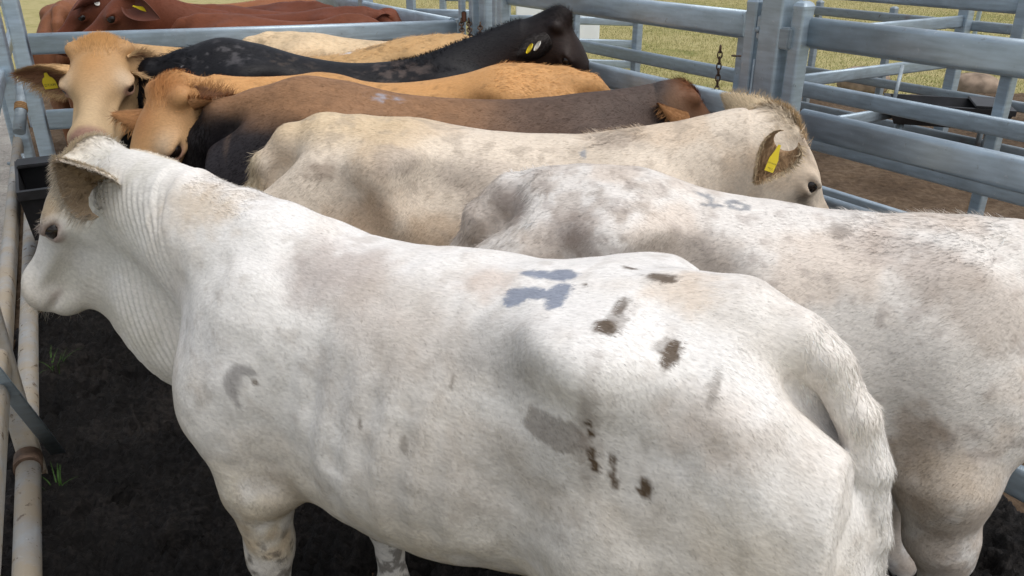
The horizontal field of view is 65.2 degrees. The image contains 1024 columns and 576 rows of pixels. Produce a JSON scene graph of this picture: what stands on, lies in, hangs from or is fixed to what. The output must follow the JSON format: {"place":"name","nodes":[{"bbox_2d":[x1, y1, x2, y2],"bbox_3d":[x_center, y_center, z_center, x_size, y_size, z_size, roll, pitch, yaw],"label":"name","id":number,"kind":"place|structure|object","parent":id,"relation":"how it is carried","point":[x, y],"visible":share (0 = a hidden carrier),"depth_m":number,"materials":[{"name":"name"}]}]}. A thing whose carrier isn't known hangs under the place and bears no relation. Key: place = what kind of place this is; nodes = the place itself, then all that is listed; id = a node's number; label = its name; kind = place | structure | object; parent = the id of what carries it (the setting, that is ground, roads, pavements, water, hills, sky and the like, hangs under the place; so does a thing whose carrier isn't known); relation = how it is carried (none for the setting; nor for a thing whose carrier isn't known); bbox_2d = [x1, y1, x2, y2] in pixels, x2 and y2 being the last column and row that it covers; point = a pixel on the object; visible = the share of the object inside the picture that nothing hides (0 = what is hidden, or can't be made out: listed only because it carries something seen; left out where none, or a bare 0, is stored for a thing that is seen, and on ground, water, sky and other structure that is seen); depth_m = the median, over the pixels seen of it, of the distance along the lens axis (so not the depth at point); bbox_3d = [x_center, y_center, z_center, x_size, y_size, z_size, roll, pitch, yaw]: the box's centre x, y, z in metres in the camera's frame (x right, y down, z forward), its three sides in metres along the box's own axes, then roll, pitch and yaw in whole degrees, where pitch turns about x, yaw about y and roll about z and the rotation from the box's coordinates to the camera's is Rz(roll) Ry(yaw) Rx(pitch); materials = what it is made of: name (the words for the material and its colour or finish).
{"place":"outdoors","nodes":[
{"label":"outdoors","id":0,"kind":"place"},
{"bbox_2d":[0,80,17,251],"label":"gravel path","id":1,"kind":"structure","parent":0,"point":[5,149],"depth_m":7.43,"materials":[{"name":"grey gravel"}]},
{"bbox_2d":[0,0,1023,94],"bbox_3d":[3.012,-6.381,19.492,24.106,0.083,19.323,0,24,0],"label":"grass","id":2,"kind":"structure","parent":0,"point":[729,41],"depth_m":17.14,"materials":[{"name":"plant"}]},
{"bbox_2d":[439,0,632,68],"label":"cross fence","id":3,"kind":"object","parent":2,"relation":"on","point":[597,21],"visible":0.02,"depth_m":11.72,"materials":[{"name":"metal"}]},
{"bbox_2d":[516,6,599,38],"bbox_3d":[0.922,-5.784,16.328,1.742,1.545,0.960,0,24,0],"label":"white tank","id":4,"kind":"object","parent":2,"relation":"on","point":[589,31],"visible":0.05,"depth_m":16.08,"materials":[{"name":"white plastic"}]},
{"bbox_2d":[972,11,981,33],"bbox_3d":[8.307,-4.132,12.843,0.063,1.202,1.765,-15,28,-31],"label":"cross fence","id":5,"kind":"object","parent":2,"relation":"on","point":[978,15],"depth_m":13.41,"materials":[{"name":"metal"}]},
{"bbox_2d":[957,72,998,93],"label":"cow","id":6,"kind":"object","parent":2,"relation":"on","point":[974,82],"visible":0.47,"depth_m":11.01,"materials":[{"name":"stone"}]},
{"bbox_2d":[1,309,1023,575],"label":"mud","id":7,"kind":"structure","parent":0,"point":[137,495],"depth_m":3.06,"materials":[{"name":"black soil"}]},
{"bbox_2d":[41,461,74,487],"bbox_3d":[-1.784,0.740,3.143,0.164,0.091,0.147,0,24,0],"label":"grass tuft","id":8,"kind":"object","parent":7,"relation":"on","point":[59,482],"visible":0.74,"depth_m":3.15,"materials":[{"name":"green plant"}]},
{"bbox_2d":[40,350,75,373],"bbox_3d":[-2.300,0.376,3.948,0.240,0.102,0.270,0,24,0],"label":"grass tuft","id":9,"kind":"object","parent":7,"relation":"on","point":[58,362],"visible":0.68,"depth_m":3.98,"materials":[{"name":"green plant"}]},
{"bbox_2d":[7,30,473,145],"bbox_3d":[-1.290,-0.773,4.772,2.759,1.552,0.918,-12,27,-26],"label":"cow","id":10,"kind":"object","parent":7,"relation":"on","point":[95,81],"visible":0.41,"depth_m":4.06},
{"bbox_2d":[243,31,387,56],"bbox_3d":[-0.723,-1.017,5.478,2.432,1.427,0.603,0,24,0],"label":"cow","id":11,"kind":"object","parent":7,"relation":"on","point":[307,44],"visible":0.12,"depth_m":5.12},
{"bbox_2d":[120,4,588,148],"bbox_3d":[-0.823,-0.751,4.580,2.746,1.665,0.619,-3,24,-7],"label":"cow","id":12,"kind":"object","parent":7,"relation":"on","point":[548,36],"visible":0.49,"depth_m":4.29},
{"bbox_2d":[108,60,609,162],"bbox_3d":[-0.638,-0.437,4.099,2.439,1.488,1.001,-5,25,-11],"label":"cow","id":13,"kind":"object","parent":7,"relation":"on","point":[163,120],"visible":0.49,"depth_m":3.64},
{"bbox_2d":[182,75,709,186],"bbox_3d":[-0.207,-0.258,3.722,2.576,1.468,0.798,0,24,0],"label":"cow","id":14,"kind":"object","parent":7,"relation":"on","point":[226,134],"visible":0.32,"depth_m":3.29},
{"bbox_2d":[17,130,897,575],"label":"cow","id":15,"kind":"object","parent":7,"relation":"on","point":[613,414],"visible":1,"depth_m":1.64},
{"bbox_2d":[242,86,828,245],"bbox_3d":[0.122,0.038,3.032,2.289,1.484,0.761,0,24,0],"label":"cow","id":16,"kind":"object","parent":7,"relation":"on","point":[417,180],"visible":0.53,"depth_m":2.72},
{"bbox_2d":[448,162,1023,575],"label":"cow","id":17,"kind":"object","parent":7,"relation":"on","point":[922,313],"visible":0.51,"depth_m":2.05},
{"bbox_2d":[731,37,743,91],"bbox_3d":[1.045,-0.388,3.884,0.119,1.650,0.416,4,24,9],"label":"latch post","id":18,"kind":"object","parent":7,"relation":"on","point":[738,55],"visible":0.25,"depth_m":3.75,"materials":[{"name":"metal"}]},
{"bbox_2d":[497,0,762,112],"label":"gate","id":19,"kind":"structure","parent":18,"relation":"attached to","point":[727,21],"depth_m":3.92,"materials":[{"name":"metal"}]},
{"bbox_2d":[714,44,722,89],"bbox_3d":[0.941,-0.960,3.656,0.023,0.296,0.024,21,31,39],"label":"hanging chain","id":20,"kind":"object","parent":19,"relation":"hanging from","point":[718,69],"visible":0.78,"depth_m":3.63,"materials":[{"name":"brown metal"}]},
{"bbox_2d":[8,93,1023,575],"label":"dirt","id":21,"kind":"structure","parent":0,"point":[906,193],"depth_m":6.86,"materials":[{"name":"brown soil"}]},
{"bbox_2d":[0,13,35,157],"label":"end post","id":22,"kind":"object","parent":21,"relation":"on","point":[6,64],"visible":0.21,"depth_m":5.83,"materials":[{"name":"metal"}]},
{"bbox_2d":[0,0,65,575],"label":"fence","id":23,"kind":"object","parent":21,"relation":"on","point":[22,423],"visible":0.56,"depth_m":3.07,"materials":[{"name":"metal"}]},
{"bbox_2d":[14,154,58,240],"bbox_3d":[-2.716,-0.342,4.808,0.312,0.773,0.749,-13,27,-27],"label":"trough","id":24,"kind":"object","parent":21,"relation":"on","point":[31,178],"visible":0.23,"depth_m":4.66,"materials":[{"name":"black plastic"}]},
{"bbox_2d":[33,0,77,145],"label":"cow","id":25,"kind":"object","parent":21,"relation":"on","point":[53,16],"visible":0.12,"depth_m":6.93},
{"bbox_2d":[57,0,333,56],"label":"cow","id":26,"kind":"object","parent":21,"relation":"on","point":[82,15],"visible":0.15,"depth_m":6.59},
{"bbox_2d":[82,0,392,31],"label":"cow","id":27,"kind":"object","parent":21,"relation":"on","point":[115,15],"visible":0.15,"depth_m":6.17},
{"bbox_2d":[185,0,315,6],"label":"cow","id":28,"kind":"object","parent":21,"relation":"on","point":[253,3],"visible":0.06,"depth_m":7.33},
{"bbox_2d":[170,13,378,28],"bbox_3d":[-1.489,-1.374,6.229,2.399,1.469,0.619,0,24,0],"label":"cow","id":29,"kind":"object","parent":21,"relation":"on","point":[204,20],"visible":0.1,"depth_m":5.88},
{"bbox_2d":[192,4,401,21],"bbox_3d":[-1.764,-1.691,6.931,2.488,1.466,0.684,0,24,0],"label":"cow","id":30,"kind":"object","parent":21,"relation":"on","point":[392,14],"visible":0.07,"depth_m":6.60},
{"bbox_2d":[316,0,453,21],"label":"fence","id":31,"kind":"object","parent":21,"relation":"on","point":[408,15],"visible":0.12,"depth_m":6.54,"materials":[{"name":"metal"}]},
{"bbox_2d":[406,0,479,27],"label":"cross fence","id":32,"kind":"object","parent":21,"relation":"on","point":[452,13],"visible":0.12,"depth_m":8.85,"materials":[{"name":"metal"}]},
{"bbox_2d":[458,0,482,35],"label":"chain post","id":33,"kind":"object","parent":21,"relation":"on","point":[463,23],"visible":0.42,"depth_m":5.68,"materials":[{"name":"metal"}]},
{"bbox_2d":[1,0,458,155],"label":"back gate","id":34,"kind":"structure","parent":33,"relation":"attached to","point":[26,48],"depth_m":5.28,"materials":[{"name":"metal"}]},
{"bbox_2d":[13,82,27,134],"bbox_3d":[-3.329,-1.219,5.425,0.082,0.316,0.338,-6,25,-12],"label":"pipe stub","id":35,"kind":"object","parent":34,"relation":"attached to","point":[20,115],"visible":0.9,"depth_m":5.38,"materials":[{"name":"metal"}]},
{"bbox_2d":[469,0,496,34],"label":"corner post","id":36,"kind":"object","parent":21,"relation":"on","point":[484,12],"depth_m":5.60,"materials":[{"name":"metal"}]},
{"bbox_2d":[509,0,1023,214],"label":"steel fence","id":37,"kind":"object","parent":21,"relation":"on","point":[997,126],"visible":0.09,"depth_m":5.26,"materials":[{"name":"grey metal"}]},
{"bbox_2d":[749,0,800,101],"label":"gate post","id":38,"kind":"object","parent":21,"relation":"on","point":[774,31],"visible":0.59,"depth_m":3.35,"materials":[{"name":"metal"}]},
{"bbox_2d":[781,0,1023,502],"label":"gate","id":39,"kind":"structure","parent":38,"relation":"attached to","point":[997,55],"depth_m":2.89,"materials":[{"name":"metal"}]},
{"bbox_2d":[800,10,974,131],"bbox_3d":[3.517,-1.940,7.674,2.480,1.402,0.116,-14,27,-28],"label":"cross fence","id":40,"kind":"object","parent":21,"relation":"on","point":[961,22],"visible":0.18,"depth_m":7.70,"materials":[{"name":"metal"}]},
{"bbox_2d":[800,0,1023,156],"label":"steel fence","id":41,"kind":"object","parent":21,"relation":"on","point":[880,84],"visible":0.47,"depth_m":8.65,"materials":[{"name":"grey metal"}]},
{"bbox_2d":[893,65,903,97],"bbox_3d":[3.454,-1.837,7.150,0.035,0.275,0.274,12,27,26],"label":"stay bar","id":42,"kind":"object","parent":41,"relation":"attached to","point":[898,81],"visible":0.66,"depth_m":7.14,"materials":[{"name":"metal"}]},
{"bbox_2d":[884,93,1016,147],"bbox_3d":[4.204,-1.569,7.836,1.092,0.553,0.572,8,25,18],"label":"trough","id":43,"kind":"object","parent":21,"relation":"on","point":[979,105],"visible":0.23,"depth_m":7.81,"materials":[{"name":"black plastic"}]}
]}

